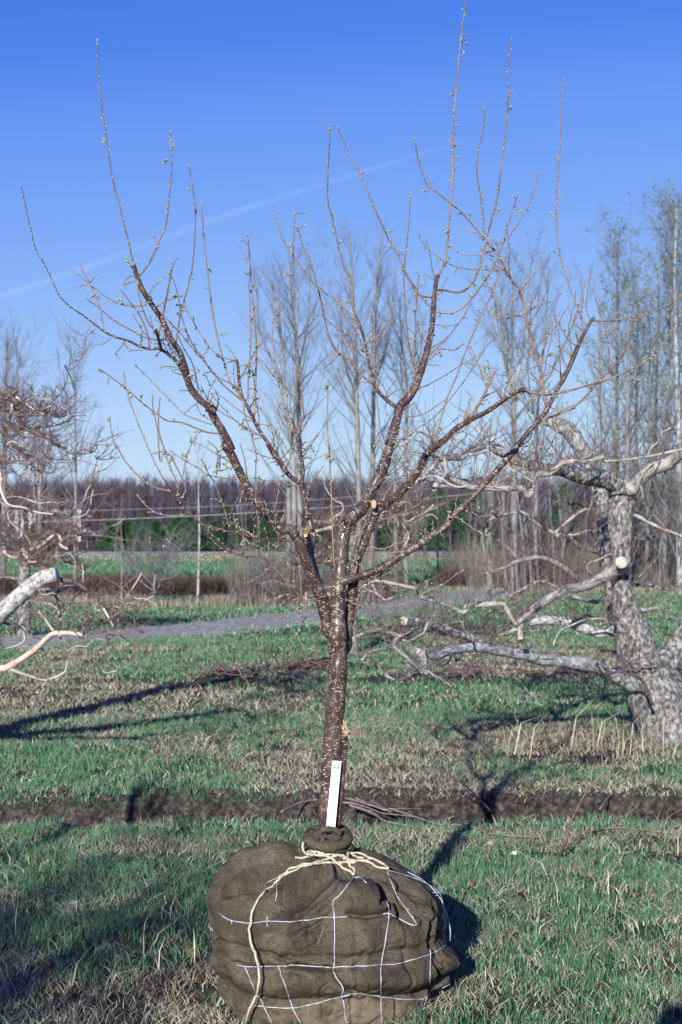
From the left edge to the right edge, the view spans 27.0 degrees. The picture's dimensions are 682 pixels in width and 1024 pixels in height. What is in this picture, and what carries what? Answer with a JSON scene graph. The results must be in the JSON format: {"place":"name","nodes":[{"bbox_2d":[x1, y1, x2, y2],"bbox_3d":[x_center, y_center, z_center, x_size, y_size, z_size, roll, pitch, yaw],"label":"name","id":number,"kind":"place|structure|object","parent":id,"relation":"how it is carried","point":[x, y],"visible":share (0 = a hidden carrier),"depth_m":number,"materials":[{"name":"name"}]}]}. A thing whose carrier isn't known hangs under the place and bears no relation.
{"place":"outdoors","nodes":[
{"label":"outdoors","id":0,"kind":"place"},
{"bbox_2d":[0,587,551,650],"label":"gravel track","id":1,"kind":"structure","parent":0,"point":[192,629],"depth_m":24.52,"materials":[{"name":"gravel"}]},
{"bbox_2d":[0,551,670,553],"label":"road","id":2,"kind":"structure","parent":0,"point":[193,552],"depth_m":100.47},
{"bbox_2d":[0,551,681,1023],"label":"meadow grass","id":3,"kind":"structure","parent":0,"point":[446,877],"depth_m":8.84,"materials":[{"name":"plant"}]},
{"bbox_2d":[0,511,681,1023],"bbox_3d":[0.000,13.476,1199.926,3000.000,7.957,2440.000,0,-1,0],"label":"ground","id":4,"kind":"structure","parent":0,"point":[136,807],"depth_m":8.69,"materials":[{"name":"plant"}]},
{"bbox_2d":[7,499,32,538],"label":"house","id":5,"kind":"structure","parent":4,"relation":"on","point":[15,500],"depth_m":155.01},
{"bbox_2d":[0,303,55,574],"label":"tall bare tree","id":6,"kind":"object","parent":4,"relation":"on","point":[17,359],"visible":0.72,"depth_m":37.98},
{"bbox_2d":[25,521,52,549],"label":"pine tree","id":7,"kind":"object","parent":4,"relation":"on","point":[45,545],"visible":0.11,"depth_m":112.61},
{"bbox_2d":[0,370,104,570],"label":"tall bare tree","id":8,"kind":"object","parent":4,"relation":"on","point":[40,490],"visible":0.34,"depth_m":36.85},
{"bbox_2d":[30,499,86,541],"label":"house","id":9,"kind":"structure","parent":4,"relation":"on","point":[71,508],"depth_m":150.02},
{"bbox_2d":[0,496,147,636],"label":"old apple tree","id":10,"kind":"object","parent":4,"relation":"on","point":[29,557],"visible":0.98,"depth_m":21.68,"materials":[{"name":"grey plant"}]},
{"bbox_2d":[28,310,122,579],"bbox_3d":[-6.660,-1.497,36.009,2.691,7.337,2.432,0,-1,18],"label":"tall bare tree","id":11,"kind":"object","parent":4,"relation":"on","point":[74,374],"visible":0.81,"depth_m":36.01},
{"bbox_2d":[0,316,170,681],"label":"old apple tree","id":12,"kind":"object","parent":4,"relation":"on","point":[14,600],"visible":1,"depth_m":9.01,"materials":[{"name":"grey plant"}]},
{"bbox_2d":[93,520,124,550],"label":"pine tree","id":13,"kind":"object","parent":4,"relation":"on","point":[107,542],"visible":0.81,"depth_m":111.50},
{"bbox_2d":[115,496,123,551],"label":"bare sapling","id":14,"kind":"object","parent":4,"relation":"on","point":[118,521],"visible":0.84,"depth_m":107.45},
{"bbox_2d":[116,511,126,602],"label":"thin sapling","id":15,"kind":"object","parent":4,"relation":"on","point":[121,584],"visible":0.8,"depth_m":30.95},
{"bbox_2d":[116,516,135,550],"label":"pine tree","id":16,"kind":"object","parent":4,"relation":"on","point":[127,527],"visible":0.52,"depth_m":113.52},
{"bbox_2d":[124,514,148,550],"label":"pine tree","id":17,"kind":"object","parent":4,"relation":"on","point":[134,527],"visible":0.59,"depth_m":112.45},
{"bbox_2d":[140,520,172,550],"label":"pine tree","id":18,"kind":"object","parent":4,"relation":"on","point":[156,528],"visible":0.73,"depth_m":109.57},
{"bbox_2d":[103,506,224,605],"bbox_3d":[-3.869,0.917,31.102,2.484,2.383,2.906,0,-1,-20],"label":"dark shrub","id":19,"kind":"object","parent":4,"relation":"on","point":[164,565],"visible":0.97,"depth_m":31.03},
{"bbox_2d":[165,513,182,550],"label":"pine tree","id":20,"kind":"object","parent":4,"relation":"on","point":[174,521],"visible":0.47,"depth_m":114.53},
{"bbox_2d":[171,515,206,550],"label":"pine tree","id":21,"kind":"object","parent":4,"relation":"on","point":[189,519],"visible":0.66,"depth_m":111.55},
{"bbox_2d":[182,430,210,605],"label":"white birch","id":22,"kind":"object","parent":4,"relation":"on","point":[198,570],"visible":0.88,"depth_m":31.05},
{"bbox_2d":[200,515,227,550],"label":"pine tree","id":23,"kind":"object","parent":4,"relation":"on","point":[212,545],"visible":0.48,"depth_m":113.50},
{"bbox_2d":[129,639,312,678],"bbox_3d":[-1.337,1.571,15.542,1.693,0.499,1.429,0,-1,-25],"label":"brush heap","id":24,"kind":"object","parent":4,"relation":"on","point":[236,669],"visible":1,"depth_m":15.46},
{"bbox_2d":[215,501,236,539],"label":"pine tree","id":25,"kind":"object","parent":4,"relation":"on","point":[227,504],"visible":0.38,"depth_m":149.46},
{"bbox_2d":[235,487,247,551],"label":"bare sapling","id":26,"kind":"object","parent":4,"relation":"on","point":[241,514],"visible":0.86,"depth_m":106.07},
{"bbox_2d":[229,514,255,550],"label":"pine tree","id":27,"kind":"object","parent":4,"relation":"on","point":[249,523],"visible":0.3,"depth_m":115.56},
{"bbox_2d":[250,518,282,550],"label":"pine tree","id":28,"kind":"object","parent":4,"relation":"on","point":[269,528],"visible":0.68,"depth_m":111.51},
{"bbox_2d":[243,539,298,608],"bbox_3d":[-1.534,1.307,29.970,1.697,1.600,1.219,0,-1,27],"label":"dark shrub","id":29,"kind":"object","parent":4,"relation":"on","point":[262,566],"visible":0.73,"depth_m":29.94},
{"bbox_2d":[286,488,295,571],"bbox_3d":[-1.356,0.787,37.000,0.325,2.820,0.381,-1,-1,35],"label":"tree snag","id":30,"kind":"object","parent":4,"relation":"on","point":[289,511],"visible":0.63,"depth_m":36.97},
{"bbox_2d":[0,565,591,596],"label":"bramble thicket","id":31,"kind":"object","parent":4,"relation":"on","point":[183,586],"visible":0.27,"depth_m":35.49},
{"bbox_2d":[234,240,361,574],"bbox_3d":[-1.250,-2.623,37.892,3.788,9.646,2.972,-1,-1,35],"label":"tall bare tree","id":32,"kind":"object","parent":4,"relation":"on","point":[289,434],"visible":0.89,"depth_m":37.90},
{"bbox_2d":[280,798,317,812],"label":"fallen branch","id":33,"kind":"object","parent":4,"relation":"on","point":[298,803],"visible":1,"depth_m":8.46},
{"bbox_2d":[239,224,367,577],"bbox_3d":[-1.002,-2.930,39.779,3.850,10.439,3.330,0,-1,25],"label":"tall bare tree","id":34,"kind":"object","parent":4,"relation":"on","point":[299,504],"visible":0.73,"depth_m":39.87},
{"bbox_2d":[247,644,373,671],"bbox_3d":[-0.406,1.692,16.697,1.406,0.339,0.904,0,-1,-16],"label":"brush heap","id":35,"kind":"object","parent":4,"relation":"on","point":[286,664],"visible":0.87,"depth_m":16.59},
{"bbox_2d":[306,509,336,547],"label":"pine tree","id":36,"kind":"object","parent":4,"relation":"on","point":[327,533],"visible":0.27,"depth_m":116.45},
{"bbox_2d":[0,581,674,607],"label":"dry tall grass","id":37,"kind":"structure","parent":4,"relation":"on","point":[212,600],"depth_m":31.04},
{"bbox_2d":[0,465,676,550],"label":"wood","id":38,"kind":"object","parent":4,"relation":"on","point":[166,502],"visible":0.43,"depth_m":148.28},
{"bbox_2d":[0,786,678,838],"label":"soil clods","id":39,"kind":"object","parent":4,"relation":"on","point":[421,793],"visible":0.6,"depth_m":8.69,"materials":[{"name":"soil"}]},
{"bbox_2d":[0,692,681,1005],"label":"straw tufts","id":40,"kind":"object","parent":4,"relation":"on","point":[608,878],"visible":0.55,"depth_m":6.93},
{"bbox_2d":[295,210,403,560],"bbox_3d":[0.254,-2.940,38.270,3.247,10.280,3.032,0,-1,-14],"label":"tall bare tree","id":41,"kind":"object","parent":4,"relation":"on","point":[355,397],"visible":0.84,"depth_m":37.92,"materials":[{"name":"plant"}]},
{"bbox_2d":[239,432,460,653],"bbox_3d":[0.128,0.429,18.768,2.922,2.994,1.684,0,-1,0],"label":"old apple tree","id":42,"kind":"object","parent":4,"relation":"on","point":[403,518],"visible":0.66,"depth_m":18.67,"materials":[{"name":"grey plant"}]},
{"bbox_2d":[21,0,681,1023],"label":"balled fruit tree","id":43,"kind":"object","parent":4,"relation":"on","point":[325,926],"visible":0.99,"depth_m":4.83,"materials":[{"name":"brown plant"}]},
{"bbox_2d":[326,761,340,832],"bbox_3d":[-0.026,0.987,4.925,0.054,0.252,0.012,0,-1,0],"label":"plant label","id":44,"kind":"object","parent":43,"relation":"attached to","point":[333,793],"visible":1,"depth_m":4.93,"materials":[{"name":"white plastic"}]},
{"bbox_2d":[345,797,390,812],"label":"fallen branch","id":45,"kind":"object","parent":4,"relation":"on","point":[365,803],"visible":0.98,"depth_m":8.47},
{"bbox_2d":[323,210,422,566],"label":"tall bare tree","id":46,"kind":"object","parent":4,"relation":"on","point":[372,414],"visible":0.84,"depth_m":41.02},
{"bbox_2d":[343,802,414,816],"bbox_3d":[0.224,1.707,8.253,0.087,0.056,0.672,1,-1,-37],"label":"fallen branch","id":47,"kind":"object","parent":4,"relation":"on","point":[402,814],"visible":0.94,"depth_m":8.21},
{"bbox_2d":[348,804,414,827],"bbox_3d":[0.209,1.722,8.082,0.072,0.027,0.720,0,-1,-27],"label":"fallen branch","id":48,"kind":"object","parent":4,"relation":"on","point":[366,810],"visible":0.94,"depth_m":8.17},
{"bbox_2d":[367,514,400,547],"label":"pine tree","id":49,"kind":"object","parent":4,"relation":"on","point":[380,540],"visible":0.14,"depth_m":121.09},
{"bbox_2d":[355,797,422,815],"bbox_3d":[0.198,1.728,8.442,0.196,0.028,0.798,1,-1,-41],"label":"fallen branch","id":50,"kind":"object","parent":4,"relation":"on","point":[373,805],"visible":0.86,"depth_m":8.28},
{"bbox_2d":[338,408,445,593],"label":"tall bare tree","id":51,"kind":"object","parent":4,"relation":"on","point":[394,487],"visible":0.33,"depth_m":36.95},
{"bbox_2d":[361,268,456,584],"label":"tall bare tree","id":52,"kind":"object","parent":4,"relation":"on","point":[406,379],"visible":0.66,"depth_m":41.97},
{"bbox_2d":[401,457,426,573],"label":"bare sapling","id":53,"kind":"object","parent":4,"relation":"on","point":[413,528],"visible":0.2,"depth_m":52.35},
{"bbox_2d":[155,516,675,606],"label":"undergrowth","id":54,"kind":"object","parent":4,"relation":"on","point":[245,586],"visible":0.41,"depth_m":40.12,"materials":[{"name":"plant"}]},
{"bbox_2d":[408,467,422,576],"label":"bare sapling","id":55,"kind":"object","parent":4,"relation":"on","point":[416,540],"visible":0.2,"depth_m":50.64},
{"bbox_2d":[419,494,426,571],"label":"bare sapling","id":56,"kind":"object","parent":4,"relation":"on","point":[423,546],"visible":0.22,"depth_m":53.77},
{"bbox_2d":[419,483,431,573],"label":"bare sapling","id":57,"kind":"object","parent":4,"relation":"on","point":[426,544],"visible":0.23,"depth_m":52.44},
{"bbox_2d":[419,477,431,574],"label":"bare sapling","id":58,"kind":"object","parent":4,"relation":"on","point":[424,534],"visible":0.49,"depth_m":50.56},
{"bbox_2d":[412,488,463,549],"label":"pine tree","id":59,"kind":"object","parent":4,"relation":"on","point":[439,492],"visible":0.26,"depth_m":117.39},
{"bbox_2d":[428,456,447,572],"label":"bare sapling","id":60,"kind":"object","parent":4,"relation":"on","point":[438,525],"visible":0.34,"depth_m":49.64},
{"bbox_2d":[436,502,451,568],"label":"bare sapling","id":61,"kind":"object","parent":4,"relation":"on","point":[445,534],"visible":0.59,"depth_m":53.45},
{"bbox_2d":[435,469,454,545],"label":"bare sapling","id":62,"kind":"object","parent":4,"relation":"on","point":[445,511],"visible":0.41,"depth_m":53.91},
{"bbox_2d":[441,472,454,559],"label":"bare sapling","id":63,"kind":"object","parent":4,"relation":"on","point":[448,509],"visible":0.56,"depth_m":50.37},
{"bbox_2d":[431,498,475,549],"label":"pine tree","id":64,"kind":"object","parent":4,"relation":"on","point":[460,527],"visible":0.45,"depth_m":115.41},
{"bbox_2d":[419,746,493,813],"bbox_3d":[0.687,1.507,7.928,0.088,0.505,0.879,0,-1,33],"label":"fallen branch","id":65,"kind":"object","parent":4,"relation":"on","point":[454,777],"visible":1,"depth_m":7.85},
{"bbox_2d":[383,645,543,676],"bbox_3d":[1.282,1.579,15.602,1.520,0.433,1.453,-1,-1,42],"label":"brush heap","id":66,"kind":"object","parent":4,"relation":"on","point":[469,665],"visible":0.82,"depth_m":15.50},
{"bbox_2d":[456,465,483,547],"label":"bare sapling","id":67,"kind":"object","parent":4,"relation":"on","point":[471,509],"visible":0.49,"depth_m":50.97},
{"bbox_2d":[468,496,482,562],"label":"bare sapling","id":68,"kind":"object","parent":4,"relation":"on","point":[475,521],"visible":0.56,"depth_m":43.72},
{"bbox_2d":[466,482,487,556],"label":"bare sapling","id":69,"kind":"object","parent":4,"relation":"on","point":[481,516],"visible":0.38,"depth_m":48.09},
{"bbox_2d":[465,457,489,598],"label":"bare sapling","id":70,"kind":"object","parent":4,"relation":"on","point":[487,582],"visible":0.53,"depth_m":33.88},
{"bbox_2d":[412,815,542,837],"bbox_3d":[0.696,1.708,7.747,0.902,0.037,0.131,-1,-1,43],"label":"fallen branch","id":71,"kind":"object","parent":4,"relation":"on","point":[429,821],"visible":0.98,"depth_m":7.80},
{"bbox_2d":[461,490,501,546],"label":"pine tree","id":72,"kind":"object","parent":4,"relation":"on","point":[480,495],"visible":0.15,"depth_m":120.41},
{"bbox_2d":[289,385,681,744],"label":"old apple tree","id":73,"kind":"object","parent":4,"relation":"on","point":[649,672],"visible":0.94,"depth_m":10.79,"materials":[{"name":"grey plant"}]},
{"bbox_2d":[477,402,501,596],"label":"bare sapling","id":74,"kind":"object","parent":4,"relation":"on","point":[489,556],"visible":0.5,"depth_m":35.19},
{"bbox_2d":[480,453,500,589],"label":"bare sapling","id":75,"kind":"object","parent":4,"relation":"on","point":[492,525],"visible":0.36,"depth_m":38.80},
{"bbox_2d":[478,458,502,586],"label":"bare sapling","id":76,"kind":"object","parent":4,"relation":"on","point":[489,525],"visible":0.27,"depth_m":41.09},
{"bbox_2d":[486,443,514,598],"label":"bare sapling","id":77,"kind":"object","parent":4,"relation":"on","point":[502,530],"visible":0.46,"depth_m":33.91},
{"bbox_2d":[495,472,510,544],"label":"bare sapling","id":78,"kind":"object","parent":4,"relation":"on","point":[506,517],"visible":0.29,"depth_m":39.95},
{"bbox_2d":[502,469,504,550],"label":"utility pole","id":79,"kind":"object","parent":4,"relation":"on","point":[503,483],"visible":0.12,"depth_m":98.07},
{"bbox_2d":[1,488,430,514],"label":"overhead wire","id":80,"kind":"object","parent":79,"relation":"attached to","point":[186,507],"visible":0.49,"depth_m":98.01,"materials":[{"name":"grey"}]},
{"bbox_2d":[18,492,485,522],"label":"overhead wire","id":81,"kind":"object","parent":79,"relation":"attached to","point":[224,514],"visible":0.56,"depth_m":98.00,"materials":[{"name":"grey"}]},
{"bbox_2d":[497,474,510,588],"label":"bare sapling","id":82,"kind":"object","parent":4,"relation":"on","point":[503,534],"visible":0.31,"depth_m":37.48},
{"bbox_2d":[438,223,597,594],"bbox_3d":[4.696,-2.619,36.085,3.920,9.612,2.868,-1,-1,43],"label":"spreading bare tree","id":83,"kind":"object","parent":4,"relation":"on","point":[512,410],"visible":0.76,"depth_m":36.11,"materials":[{"name":"plant"}]},
{"bbox_2d":[502,422,539,592],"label":"bare sapling","id":84,"kind":"object","parent":4,"relation":"on","point":[530,567],"visible":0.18,"depth_m":37.39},
{"bbox_2d":[509,441,533,598],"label":"bare sapling","id":85,"kind":"object","parent":4,"relation":"on","point":[519,515],"visible":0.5,"depth_m":33.94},
{"bbox_2d":[481,663,581,678],"bbox_3d":[2.225,1.772,15.912,1.276,0.207,0.818,0,-1,0],"label":"brush heap","id":86,"kind":"object","parent":4,"relation":"on","point":[565,669],"visible":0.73,"depth_m":15.96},
{"bbox_2d":[484,240,586,590],"bbox_3d":[5.540,-2.632,39.212,2.501,9.673,3.570,0,-1,-15],"label":"tall bare tree","id":87,"kind":"object","parent":4,"relation":"on","point":[536,436],"visible":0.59,"depth_m":38.98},
{"bbox_2d":[526,472,545,594],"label":"bare sapling","id":88,"kind":"object","parent":4,"relation":"on","point":[533,524],"visible":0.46,"depth_m":35.67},
{"bbox_2d":[525,486,551,535],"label":"bare sapling","id":89,"kind":"object","parent":4,"relation":"on","point":[530,514],"visible":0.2,"depth_m":43.51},
{"bbox_2d":[542,462,556,556],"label":"bare sapling","id":90,"kind":"object","parent":4,"relation":"on","point":[548,512],"visible":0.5,"depth_m":45.95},
{"bbox_2d":[538,454,571,589],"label":"bare sapling","id":91,"kind":"object","parent":4,"relation":"on","point":[553,545],"visible":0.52,"depth_m":34.08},
{"bbox_2d":[551,431,574,564],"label":"bare sapling","id":92,"kind":"object","parent":4,"relation":"on","point":[565,497],"visible":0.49,"depth_m":42.10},
{"bbox_2d":[551,457,575,556],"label":"bare sapling","id":93,"kind":"object","parent":4,"relation":"on","point":[564,505],"visible":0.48,"depth_m":42.32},
{"bbox_2d":[540,483,589,547],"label":"pine tree","id":94,"kind":"object","parent":4,"relation":"on","point":[556,518],"visible":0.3,"depth_m":124.52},
{"bbox_2d":[556,481,578,583],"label":"bare sapling","id":95,"kind":"object","parent":4,"relation":"on","point":[566,531],"visible":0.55,"depth_m":36.49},
{"bbox_2d":[563,482,576,546],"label":"bare sapling","id":96,"kind":"object","parent":4,"relation":"on","point":[568,517],"visible":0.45,"depth_m":49.50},
{"bbox_2d":[565,456,592,555],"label":"bare sapling","id":97,"kind":"object","parent":4,"relation":"on","point":[585,513],"visible":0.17,"depth_m":48.54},
{"bbox_2d":[558,772,604,857],"bbox_3d":[1.115,1.478,6.892,0.123,0.547,0.648,0,-1,-8],"label":"fallen branch","id":98,"kind":"object","parent":4,"relation":"on","point":[565,841],"visible":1,"depth_m":6.87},
{"bbox_2d":[490,689,681,763],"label":"dry grass stalks","id":99,"kind":"object","parent":4,"relation":"on","point":[623,744],"visible":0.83,"depth_m":10.43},
{"bbox_2d":[550,286,647,547],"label":"poplar tree","id":100,"kind":"object","parent":4,"relation":"on","point":[600,376],"visible":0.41,"depth_m":44.15,"materials":[{"name":"grey plant"}]},
{"bbox_2d":[589,431,609,521],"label":"bare sapling","id":101,"kind":"object","parent":4,"relation":"on","point":[601,465],"visible":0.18,"depth_m":40.16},
{"bbox_2d":[599,792,613,809],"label":"fallen branch","id":102,"kind":"object","parent":4,"relation":"on","point":[603,803],"visible":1,"depth_m":8.51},
{"bbox_2d":[549,193,671,530],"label":"poplar tree","id":103,"kind":"object","parent":4,"relation":"on","point":[617,282],"visible":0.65,"depth_m":40.02,"materials":[{"name":"grey plant"}]},
{"bbox_2d":[572,269,673,572],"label":"poplar tree","id":104,"kind":"object","parent":4,"relation":"on","point":[637,519],"visible":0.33,"depth_m":43.04,"materials":[{"name":"grey plant"}]},
{"bbox_2d":[565,827,681,848],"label":"fallen branch","id":105,"kind":"object","parent":4,"relation":"on","point":[616,827],"visible":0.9,"depth_m":7.68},
{"bbox_2d":[576,249,674,581],"bbox_3d":[7.751,-2.441,38.200,3.608,9.308,3.821,-1,-1,38],"label":"poplar tree","id":106,"kind":"object","parent":4,"relation":"on","point":[628,393],"visible":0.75,"depth_m":37.96,"materials":[{"name":"grey plant"}]},
{"bbox_2d":[617,409,650,509],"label":"bare sapling","id":107,"kind":"object","parent":4,"relation":"on","point":[636,451],"visible":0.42,"depth_m":37.47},
{"bbox_2d":[619,282,680,587],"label":"poplar tree","id":108,"kind":"object","parent":4,"relation":"on","point":[647,501],"visible":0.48,"depth_m":40.88,"materials":[{"name":"grey plant"}]},
{"bbox_2d":[618,243,681,570],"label":"poplar tree","id":109,"kind":"object","parent":4,"relation":"on","point":[658,307],"visible":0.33,"depth_m":44.01,"materials":[{"name":"grey plant"}]},
{"bbox_2d":[619,180,681,587],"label":"poplar tree","id":110,"kind":"object","parent":4,"relation":"on","point":[664,553],"visible":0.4,"depth_m":40.03,"materials":[{"name":"grey plant"}]},
{"bbox_2d":[620,180,681,594],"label":"poplar tree","id":111,"kind":"object","parent":4,"relation":"on","point":[677,430],"visible":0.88,"depth_m":36.97,"materials":[{"name":"grey plant"}]},
{"bbox_2d":[647,475,673,582],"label":"bare sapling","id":112,"kind":"object","parent":4,"relation":"on","point":[659,523],"visible":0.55,"depth_m":40.46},
{"bbox_2d":[641,182,681,561],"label":"poplar tree","id":113,"kind":"object","parent":4,"relation":"on","point":[671,347],"visible":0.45,"depth_m":39.96,"materials":[{"name":"grey plant"}]},
{"bbox_2d":[656,469,672,593],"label":"bare sapling","id":114,"kind":"object","parent":4,"relation":"on","point":[663,539],"visible":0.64,"depth_m":37.28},
{"bbox_2d":[658,478,674,584],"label":"bare sapling","id":115,"kind":"object","parent":4,"relation":"on","point":[668,528],"visible":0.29,"depth_m":42.52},
{"bbox_2d":[670,476,681,593],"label":"bare sapling","id":116,"kind":"object","parent":4,"relation":"on","point":[677,544],"visible":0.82,"depth_m":36.18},
{"bbox_2d":[0,0,681,510],"label":"sky","id":117,"kind":"structure","parent":0,"point":[248,93],"materials":[{"name":"blue"}]}
]}

